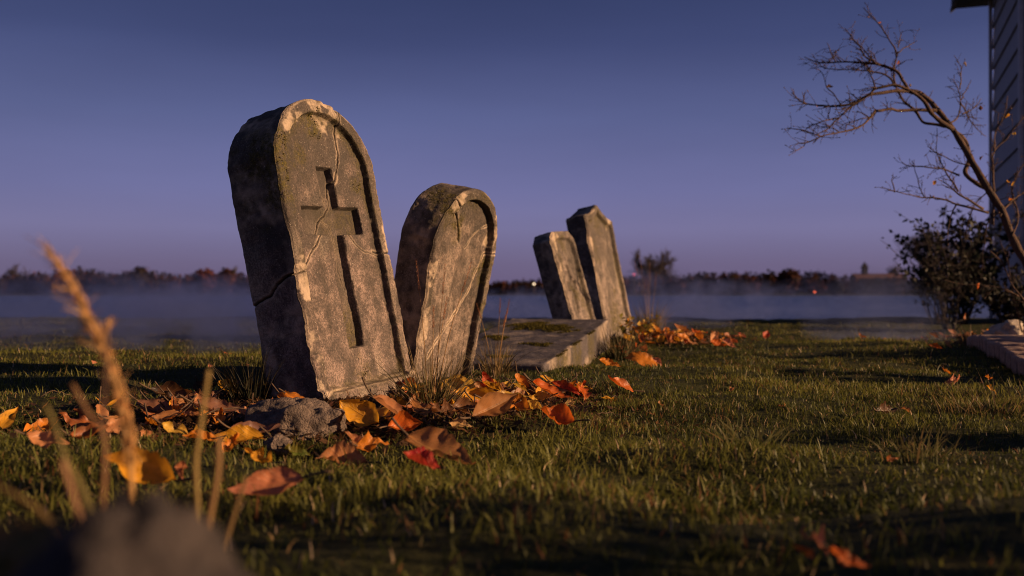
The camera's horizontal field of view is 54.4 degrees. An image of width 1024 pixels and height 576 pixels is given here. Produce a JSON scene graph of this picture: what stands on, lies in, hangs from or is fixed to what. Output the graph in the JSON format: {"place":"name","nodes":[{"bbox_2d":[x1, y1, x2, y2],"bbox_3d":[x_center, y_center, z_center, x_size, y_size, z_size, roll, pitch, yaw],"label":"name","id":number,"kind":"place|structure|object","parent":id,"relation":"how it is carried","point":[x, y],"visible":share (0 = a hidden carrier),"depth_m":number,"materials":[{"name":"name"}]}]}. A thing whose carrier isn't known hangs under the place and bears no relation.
{"place":"outdoors","nodes":[
{"label":"outdoors","id":0,"kind":"place"},
{"bbox_2d":[0,295,988,319],"bbox_3d":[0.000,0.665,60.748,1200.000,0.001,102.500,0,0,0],"label":"water","id":1,"kind":"structure","parent":0,"point":[726,307],"depth_m":30.58,"materials":[{"name":"blue liquid"}]},
{"bbox_2d":[0,0,993,290],"label":"sky","id":2,"kind":"structure","parent":0,"point":[120,120],"materials":[{"name":"blue"}]},
{"bbox_2d":[0,291,1023,575],"bbox_3d":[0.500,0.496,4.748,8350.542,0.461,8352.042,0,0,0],"label":"ground","id":3,"kind":"structure","parent":0,"point":[1008,529],"depth_m":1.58,"materials":[{"name":"plant"}]},
{"bbox_2d":[0,406,18,428],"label":"fallen leaf","id":4,"kind":"object","parent":3,"relation":"on","point":[7,418],"visible":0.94,"depth_m":2.22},
{"bbox_2d":[5,264,34,279],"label":"bare tree","id":5,"kind":"object","parent":3,"relation":"on","point":[12,272],"visible":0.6,"depth_m":288.59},
{"bbox_2d":[0,484,51,521],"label":"grass stalk","id":6,"kind":"object","parent":3,"relation":"on","point":[40,513],"depth_m":0.60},
{"bbox_2d":[0,517,64,575],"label":"rock","id":7,"kind":"object","parent":3,"relation":"on","point":[22,541],"visible":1,"depth_m":0.43,"materials":[{"name":"grey stone"}]},
{"bbox_2d":[15,416,61,432],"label":"fallen leaf","id":8,"kind":"object","parent":3,"relation":"on","point":[43,423],"visible":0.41,"depth_m":2.22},
{"bbox_2d":[13,429,69,448],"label":"fallen leaf","id":9,"kind":"object","parent":3,"relation":"on","point":[41,439],"visible":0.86,"depth_m":1.66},
{"bbox_2d":[42,403,92,509],"bbox_3d":[-0.296,0.189,0.701,0.067,0.215,0.011,0,0,-10],"label":"grass stalk","id":10,"kind":"object","parent":3,"relation":"on","point":[81,488],"depth_m":0.70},
{"bbox_2d":[59,459,81,518],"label":"grass stalk","id":11,"kind":"object","parent":3,"relation":"on","point":[75,504],"depth_m":0.62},
{"bbox_2d":[60,412,101,428],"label":"fallen leaf","id":12,"kind":"object","parent":3,"relation":"on","point":[83,420],"visible":0.59,"depth_m":2.23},
{"bbox_2d":[60,423,108,438],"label":"fallen leaf","id":13,"kind":"object","parent":3,"relation":"on","point":[83,431],"visible":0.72,"depth_m":1.79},
{"bbox_2d":[24,235,146,496],"bbox_3d":[-0.344,0.138,0.800,0.099,0.362,0.030,0,0,0],"label":"grass stalk","id":14,"kind":"object","parent":3,"relation":"on","point":[127,440],"depth_m":0.80,"materials":[{"name":"plant"}]},
{"bbox_2d":[73,408,99,420],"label":"fallen leaf","id":15,"kind":"object","parent":3,"relation":"on","point":[81,412],"visible":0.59,"depth_m":2.32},
{"bbox_2d":[70,383,107,504],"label":"grass stalk","id":16,"kind":"object","parent":3,"relation":"on","point":[95,422],"depth_m":0.72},
{"bbox_2d":[95,386,108,422],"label":"fallen leaf","id":17,"kind":"object","parent":3,"relation":"on","point":[99,407],"visible":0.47,"depth_m":2.31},
{"bbox_2d":[101,328,108,475],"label":"grass stalk","id":18,"kind":"object","parent":3,"relation":"on","point":[105,381],"depth_m":0.74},
{"bbox_2d":[106,417,122,433],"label":"fallen leaf","id":19,"kind":"object","parent":3,"relation":"on","point":[111,424],"visible":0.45,"depth_m":2.12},
{"bbox_2d":[15,487,250,575],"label":"rock","id":20,"kind":"object","parent":3,"relation":"on","point":[126,532],"visible":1,"depth_m":0.41,"materials":[{"name":"stone"}]},
{"bbox_2d":[129,266,148,294],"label":"dense tree","id":21,"kind":"object","parent":3,"relation":"on","point":[139,277],"visible":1,"depth_m":112.46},
{"bbox_2d":[108,446,192,483],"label":"fallen leaf","id":22,"kind":"object","parent":3,"relation":"on","point":[154,467],"visible":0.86,"depth_m":1.42,"materials":[{"name":"plant"}]},
{"bbox_2d":[138,381,192,396],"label":"fallen leaf","id":23,"kind":"object","parent":3,"relation":"on","point":[175,388],"visible":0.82,"depth_m":2.52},
{"bbox_2d":[175,461,187,478],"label":"fallen leaf","id":24,"kind":"object","parent":3,"relation":"on","point":[180,466],"visible":0.94,"depth_m":1.48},
{"bbox_2d":[193,370,210,514],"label":"grass stalk","id":25,"kind":"object","parent":3,"relation":"on","point":[197,447],"depth_m":0.82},
{"bbox_2d":[193,371,211,390],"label":"fallen leaf","id":26,"kind":"object","parent":3,"relation":"on","point":[199,384],"visible":0.62,"depth_m":2.76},
{"bbox_2d":[191,268,217,294],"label":"dense tree","id":27,"kind":"object","parent":3,"relation":"on","point":[202,281],"visible":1,"depth_m":111.41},
{"bbox_2d":[182,429,226,440],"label":"fallen leaf","id":28,"kind":"object","parent":3,"relation":"on","point":[209,436],"visible":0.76,"depth_m":1.86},
{"bbox_2d":[207,436,221,523],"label":"grass stalk","id":29,"kind":"object","parent":3,"relation":"on","point":[211,507],"depth_m":0.80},
{"bbox_2d":[215,267,236,294],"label":"dense tree","id":30,"kind":"object","parent":3,"relation":"on","point":[226,279],"visible":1,"depth_m":112.41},
{"bbox_2d":[211,374,243,392],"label":"fallen leaf","id":31,"kind":"object","parent":3,"relation":"on","point":[220,383],"visible":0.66,"depth_m":2.64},
{"bbox_2d":[222,432,239,451],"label":"fallen leaf","id":32,"kind":"object","parent":3,"relation":"on","point":[230,443],"visible":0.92,"depth_m":1.79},
{"bbox_2d":[225,475,247,543],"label":"grass stalk","id":33,"kind":"object","parent":3,"relation":"on","point":[234,512],"depth_m":0.85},
{"bbox_2d":[189,341,291,402],"bbox_3d":[-0.713,0.215,2.640,0.326,0.180,0.301,0,0,0],"label":"grass tuft","id":34,"kind":"object","parent":3,"relation":"on","point":[249,389],"visible":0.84,"depth_m":2.61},
{"bbox_2d":[215,424,280,442],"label":"fallen leaf","id":35,"kind":"object","parent":3,"relation":"on","point":[246,432],"visible":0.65,"depth_m":1.97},
{"bbox_2d":[216,418,280,432],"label":"fallen leaf","id":36,"kind":"object","parent":3,"relation":"on","point":[256,425],"visible":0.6,"depth_m":2.01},
{"bbox_2d":[244,447,283,463],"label":"fallen leaf","id":37,"kind":"object","parent":3,"relation":"on","point":[257,455],"visible":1,"depth_m":1.66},
{"bbox_2d":[244,397,303,434],"bbox_3d":[-0.506,0.290,2.178,0.167,0.104,0.120,0,0,-6],"label":"rock","id":38,"kind":"object","parent":3,"relation":"on","point":[260,412],"visible":0.3,"depth_m":2.15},
{"bbox_2d":[264,434,292,455],"bbox_3d":[-0.444,0.297,1.886,0.054,0.043,0.058,0,0,0],"label":"rock","id":39,"kind":"object","parent":3,"relation":"on","point":[274,442],"visible":0.81,"depth_m":1.87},
{"bbox_2d":[227,465,331,495],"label":"fallen leaf","id":40,"kind":"object","parent":3,"relation":"on","point":[276,480],"visible":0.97,"depth_m":1.39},
{"bbox_2d":[278,441,309,456],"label":"fallen leaf","id":41,"kind":"object","parent":3,"relation":"on","point":[294,448],"visible":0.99,"depth_m":1.87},
{"bbox_2d":[261,398,346,440],"bbox_3d":[-0.446,0.298,2.149,0.188,0.117,0.114,0,0,-17],"label":"rock","id":42,"kind":"object","parent":3,"relation":"on","point":[312,416],"visible":0.65,"depth_m":2.11,"materials":[{"name":"stone"}]},
{"bbox_2d":[227,99,415,399],"bbox_3d":[-0.531,-0.059,2.831,0.189,0.943,0.472,-12,-2,25],"label":"headstone","id":43,"kind":"object","parent":3,"relation":"on","point":[322,285],"visible":0.96,"depth_m":2.71,"materials":[{"name":"stone"}]},
{"bbox_2d":[315,440,381,465],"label":"fallen leaf","id":44,"kind":"object","parent":3,"relation":"on","point":[352,452],"visible":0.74,"depth_m":1.76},
{"bbox_2d":[344,431,377,449],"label":"fallen leaf","id":45,"kind":"object","parent":3,"relation":"on","point":[355,438],"visible":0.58,"depth_m":1.94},
{"bbox_2d":[340,399,388,429],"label":"fallen leaf","id":46,"kind":"object","parent":3,"relation":"on","point":[363,413],"visible":0.98,"depth_m":2.13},
{"bbox_2d":[349,430,388,451],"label":"fallen leaf","id":47,"kind":"object","parent":3,"relation":"on","point":[367,442],"visible":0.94,"depth_m":1.88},
{"bbox_2d":[0,333,758,467],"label":"leaf litter","id":48,"kind":"object","parent":3,"relation":"on","point":[233,418],"visible":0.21,"depth_m":2.21,"materials":[{"name":"orange plant"}]},
{"bbox_2d":[96,392,122,405],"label":"fallen leaf","id":49,"kind":"object","parent":48,"relation":"on","point":[110,399],"visible":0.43,"depth_m":2.43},
{"bbox_2d":[124,391,170,410],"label":"fallen leaf","id":50,"kind":"object","parent":48,"relation":"on","point":[153,404],"visible":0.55,"depth_m":2.33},
{"bbox_2d":[143,404,191,419],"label":"fallen leaf","id":51,"kind":"object","parent":48,"relation":"on","point":[151,414],"visible":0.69,"depth_m":2.25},
{"bbox_2d":[138,404,197,413],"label":"fallen leaf","id":52,"kind":"object","parent":48,"relation":"on","point":[170,408],"visible":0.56,"depth_m":2.30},
{"bbox_2d":[142,395,196,425],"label":"fallen leaf","id":53,"kind":"object","parent":48,"relation":"on","point":[166,414],"visible":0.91,"depth_m":2.23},
{"bbox_2d":[154,381,188,401],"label":"fallen leaf","id":54,"kind":"object","parent":48,"relation":"on","point":[168,394],"visible":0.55,"depth_m":2.46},
{"bbox_2d":[152,417,197,434],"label":"fallen leaf","id":55,"kind":"object","parent":48,"relation":"on","point":[169,427],"visible":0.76,"depth_m":1.93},
{"bbox_2d":[159,407,199,416],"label":"fallen leaf","id":56,"kind":"object","parent":48,"relation":"on","point":[188,413],"visible":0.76,"depth_m":2.27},
{"bbox_2d":[167,387,193,410],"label":"fallen leaf","id":57,"kind":"object","parent":48,"relation":"on","point":[180,402],"visible":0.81,"depth_m":2.29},
{"bbox_2d":[179,394,242,412],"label":"fallen leaf","id":58,"kind":"object","parent":48,"relation":"on","point":[212,402],"visible":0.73,"depth_m":2.29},
{"bbox_2d":[197,399,224,420],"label":"fallen leaf","id":59,"kind":"object","parent":48,"relation":"on","point":[209,415],"visible":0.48,"depth_m":2.23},
{"bbox_2d":[209,407,225,425],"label":"fallen leaf","id":60,"kind":"object","parent":48,"relation":"on","point":[220,416],"visible":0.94,"depth_m":2.17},
{"bbox_2d":[278,388,304,397],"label":"fallen leaf","id":61,"kind":"object","parent":48,"relation":"on","point":[292,394],"visible":0.44,"depth_m":2.37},
{"bbox_2d":[367,400,390,421],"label":"fallen leaf","id":62,"kind":"object","parent":48,"relation":"on","point":[385,411],"visible":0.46,"depth_m":2.25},
{"bbox_2d":[361,376,402,413],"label":"fallen leaf","id":63,"kind":"object","parent":48,"relation":"on","point":[392,405],"visible":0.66,"depth_m":2.23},
{"bbox_2d":[379,410,422,430],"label":"fallen leaf","id":64,"kind":"object","parent":48,"relation":"on","point":[402,418],"visible":0.91,"depth_m":2.10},
{"bbox_2d":[408,392,435,404],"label":"fallen leaf","id":65,"kind":"object","parent":48,"relation":"on","point":[414,396],"visible":0.39,"depth_m":2.39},
{"bbox_2d":[412,400,440,416],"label":"fallen leaf","id":66,"kind":"object","parent":48,"relation":"on","point":[417,406],"visible":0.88,"depth_m":2.30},
{"bbox_2d":[423,398,459,413],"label":"fallen leaf","id":67,"kind":"object","parent":48,"relation":"on","point":[446,405],"visible":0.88,"depth_m":2.28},
{"bbox_2d":[421,374,495,390],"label":"fallen leaf","id":68,"kind":"object","parent":48,"relation":"on","point":[460,378],"visible":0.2,"depth_m":2.86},
{"bbox_2d":[442,397,476,413],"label":"fallen leaf","id":69,"kind":"object","parent":48,"relation":"on","point":[464,402],"visible":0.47,"depth_m":2.31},
{"bbox_2d":[439,378,493,400],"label":"fallen leaf","id":70,"kind":"object","parent":48,"relation":"on","point":[482,392],"visible":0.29,"depth_m":2.52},
{"bbox_2d":[478,363,496,386],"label":"fallen leaf","id":71,"kind":"object","parent":48,"relation":"on","point":[487,377],"visible":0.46,"depth_m":2.84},
{"bbox_2d":[459,391,516,418],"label":"fallen leaf","id":72,"kind":"object","parent":48,"relation":"on","point":[495,403],"visible":1,"depth_m":2.14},
{"bbox_2d":[477,377,501,390],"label":"fallen leaf","id":73,"kind":"object","parent":48,"relation":"on","point":[493,385],"visible":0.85,"depth_m":2.71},
{"bbox_2d":[514,361,529,387],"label":"fallen leaf","id":74,"kind":"object","parent":48,"relation":"on","point":[521,379],"visible":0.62,"depth_m":2.90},
{"bbox_2d":[528,399,541,409],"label":"fallen leaf","id":75,"kind":"object","parent":48,"relation":"on","point":[532,402],"visible":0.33,"depth_m":2.34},
{"bbox_2d":[529,391,558,401],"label":"fallen leaf","id":76,"kind":"object","parent":48,"relation":"on","point":[541,395],"visible":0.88,"depth_m":2.63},
{"bbox_2d":[522,373,574,398],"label":"fallen leaf","id":77,"kind":"object","parent":48,"relation":"on","point":[545,386],"visible":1,"depth_m":2.64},
{"bbox_2d":[543,374,582,396],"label":"fallen leaf","id":78,"kind":"object","parent":48,"relation":"on","point":[565,385],"visible":0.99,"depth_m":2.82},
{"bbox_2d":[403,446,444,469],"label":"fallen leaf","id":79,"kind":"object","parent":3,"relation":"on","point":[422,455],"visible":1,"depth_m":1.51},
{"bbox_2d":[348,260,501,404],"bbox_3d":[-0.198,0.118,2.429,0.385,0.384,0.465,0,0,0],"label":"grass tuft","id":80,"kind":"object","parent":3,"relation":"on","point":[439,393],"visible":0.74,"depth_m":2.42,"materials":[{"name":"plant"}]},
{"bbox_2d":[391,417,475,464],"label":"fallen leaf","id":81,"kind":"object","parent":3,"relation":"on","point":[435,440],"visible":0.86,"depth_m":1.75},
{"bbox_2d":[394,183,496,383],"bbox_3d":[-0.233,0.021,3.327,0.142,0.735,0.431,15,10,25],"label":"headstone","id":82,"kind":"object","parent":3,"relation":"on","point":[453,228],"visible":0.88,"depth_m":3.23,"materials":[{"name":"stone"}]},
{"bbox_2d":[443,418,472,426],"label":"fallen leaf","id":83,"kind":"object","parent":3,"relation":"on","point":[459,422],"visible":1,"depth_m":2.11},
{"bbox_2d":[0,265,993,294],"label":"treeline","id":84,"kind":"object","parent":3,"relation":"on","point":[91,282],"visible":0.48,"depth_m":117.68,"materials":[{"name":"plant"}]},
{"bbox_2d":[466,299,530,377],"bbox_3d":[-0.057,0.173,3.469,0.303,0.281,0.289,0,0,-32],"label":"grass tuft","id":85,"kind":"object","parent":3,"relation":"on","point":[496,368],"visible":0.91,"depth_m":3.43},
{"bbox_2d":[510,393,535,410],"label":"fallen leaf","id":86,"kind":"object","parent":3,"relation":"on","point":[523,403],"visible":0.65,"depth_m":2.30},
{"bbox_2d":[472,318,609,371],"bbox_3d":[0.064,0.280,4.259,0.509,0.156,1.136,0,7,18],"label":"fallen slab","id":87,"kind":"object","parent":3,"relation":"on","point":[545,344],"depth_m":4.23,"materials":[{"name":"stone"}]},
{"bbox_2d":[533,231,595,318],"bbox_3d":[0.308,0.056,5.320,0.118,0.729,0.434,-16,-1,20],"label":"headstone","id":88,"kind":"object","parent":3,"relation":"on","point":[562,276],"visible":0.76,"depth_m":5.15,"materials":[{"name":"stone"}]},
{"bbox_2d":[541,403,590,424],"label":"fallen leaf","id":89,"kind":"object","parent":3,"relation":"on","point":[560,413],"visible":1,"depth_m":2.10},
{"bbox_2d":[575,372,591,399],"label":"fallen leaf","id":90,"kind":"object","parent":3,"relation":"on","point":[583,390],"visible":0.94,"depth_m":2.78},
{"bbox_2d":[566,205,632,338],"bbox_3d":[0.546,-0.043,6.046,0.133,0.925,0.566,-12,-5,22],"label":"headstone","id":91,"kind":"object","parent":3,"relation":"on","point":[590,229],"visible":0.84,"depth_m":5.96,"materials":[{"name":"stone"}]},
{"bbox_2d":[594,355,622,366],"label":"fallen leaf","id":92,"kind":"object","parent":3,"relation":"on","point":[607,361],"visible":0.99,"depth_m":3.77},
{"bbox_2d":[608,375,643,391],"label":"fallen leaf","id":93,"kind":"object","parent":3,"relation":"on","point":[623,383],"visible":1,"depth_m":2.89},
{"bbox_2d":[598,324,656,362],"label":"grass tuft","id":94,"kind":"object","parent":3,"relation":"on","point":[614,353],"visible":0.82,"depth_m":4.49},
{"bbox_2d":[618,313,662,338],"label":"small plant","id":95,"kind":"object","parent":3,"relation":"on","point":[646,325],"visible":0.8,"depth_m":5.69,"materials":[{"name":"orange plant"}]},
{"bbox_2d":[624,351,656,366],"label":"fallen leaf","id":96,"kind":"object","parent":3,"relation":"on","point":[640,358],"visible":0.83,"depth_m":3.78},
{"bbox_2d":[631,261,674,335],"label":"grass tuft","id":97,"kind":"object","parent":3,"relation":"on","point":[648,314],"visible":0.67,"depth_m":6.55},
{"bbox_2d":[626,248,680,280],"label":"bare tree","id":98,"kind":"object","parent":3,"relation":"on","point":[649,268],"visible":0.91,"depth_m":148.94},
{"bbox_2d":[694,414,806,449],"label":"grass tuft","id":99,"kind":"object","parent":3,"relation":"on","point":[731,432],"visible":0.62,"depth_m":1.92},
{"bbox_2d":[778,268,801,294],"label":"dense tree","id":100,"kind":"object","parent":3,"relation":"on","point":[788,279],"visible":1,"depth_m":111.49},
{"bbox_2d":[792,544,815,559],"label":"fallen leaf","id":101,"kind":"object","parent":3,"relation":"on","point":[806,551],"visible":1,"depth_m":1.00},
{"bbox_2d":[801,524,827,554],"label":"fallen leaf","id":102,"kind":"object","parent":3,"relation":"on","point":[819,537],"visible":0.98,"depth_m":1.00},
{"bbox_2d":[827,279,845,295],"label":"dense tree","id":103,"kind":"object","parent":3,"relation":"on","point":[835,287],"visible":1,"depth_m":107.43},
{"bbox_2d":[821,541,869,566],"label":"fallen leaf","id":104,"kind":"object","parent":3,"relation":"on","point":[846,558],"visible":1,"depth_m":0.98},
{"bbox_2d":[848,262,908,281],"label":"building","id":105,"kind":"structure","parent":3,"relation":"on","point":[864,275],"depth_m":241.20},
{"bbox_2d":[872,401,897,413],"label":"fallen leaf","id":106,"kind":"object","parent":3,"relation":"on","point":[883,407],"visible":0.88,"depth_m":2.58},
{"bbox_2d":[846,425,987,465],"bbox_3d":[0.746,0.279,1.816,0.214,0.085,0.180,0,0,0],"label":"grass tuft","id":107,"kind":"object","parent":3,"relation":"on","point":[917,455],"visible":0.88,"depth_m":1.80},
{"bbox_2d":[895,226,957,270],"bbox_3d":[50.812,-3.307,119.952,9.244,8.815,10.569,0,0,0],"label":"bush","id":108,"kind":"object","parent":3,"relation":"on","point":[913,238],"visible":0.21,"depth_m":119.02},
{"bbox_2d":[889,195,985,324],"bbox_3d":[3.740,-0.231,8.733,0.783,1.183,0.744,0,0,11],"label":"dark bush","id":109,"kind":"object","parent":3,"relation":"on","point":[920,259],"visible":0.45,"depth_m":8.73,"materials":[{"name":"green plant"}]},
{"bbox_2d":[880,211,1020,329],"bbox_3d":[3.358,-0.138,7.706,0.864,0.993,1.021,0,0,0],"label":"dark bush","id":110,"kind":"object","parent":3,"relation":"on","point":[939,283],"visible":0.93,"depth_m":7.67,"materials":[{"name":"green plant"}]},
{"bbox_2d":[889,205,1023,323],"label":"dark bush","id":111,"kind":"object","parent":3,"relation":"on","point":[989,271],"visible":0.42,"depth_m":8.78,"materials":[{"name":"green plant"}]},
{"bbox_2d":[916,387,1001,415],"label":"grass tuft","id":112,"kind":"object","parent":3,"relation":"on","point":[954,405],"visible":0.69,"depth_m":2.59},
{"bbox_2d":[946,326,984,346],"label":"grass tuft","id":113,"kind":"object","parent":3,"relation":"on","point":[960,342],"visible":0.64,"depth_m":5.57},
{"bbox_2d":[915,373,1023,417],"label":"grass tuft","id":114,"kind":"object","parent":3,"relation":"on","point":[991,402],"visible":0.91,"depth_m":2.56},
{"bbox_2d":[950,0,1023,324],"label":"house","id":115,"kind":"structure","parent":3,"relation":"on","point":[1006,24],"depth_m":9.94,"materials":[{"name":"paint"}]},
{"bbox_2d":[964,262,1023,322],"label":"dark bush","id":116,"kind":"object","parent":3,"relation":"on","point":[1003,298],"visible":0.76,"depth_m":7.23,"materials":[{"name":"green plant"}]},
{"bbox_2d":[967,328,1023,375],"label":"brick edging","id":117,"kind":"object","parent":3,"relation":"on","point":[1007,351],"visible":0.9,"depth_m":4.28,"materials":[{"name":"stone"}]},
{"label":"garden bed","id":118,"kind":"structure","parent":3,"relation":"on","visible":0},
{"bbox_2d":[781,2,1023,331],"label":"bare tree","id":119,"kind":"object","parent":118,"relation":"on","point":[943,120],"visible":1,"depth_m":5.11,"materials":[{"name":"brown plant"}]},
{"bbox_2d":[983,319,1023,334],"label":"rock","id":120,"kind":"object","parent":118,"relation":"on","point":[1009,327],"visible":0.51,"depth_m":5.36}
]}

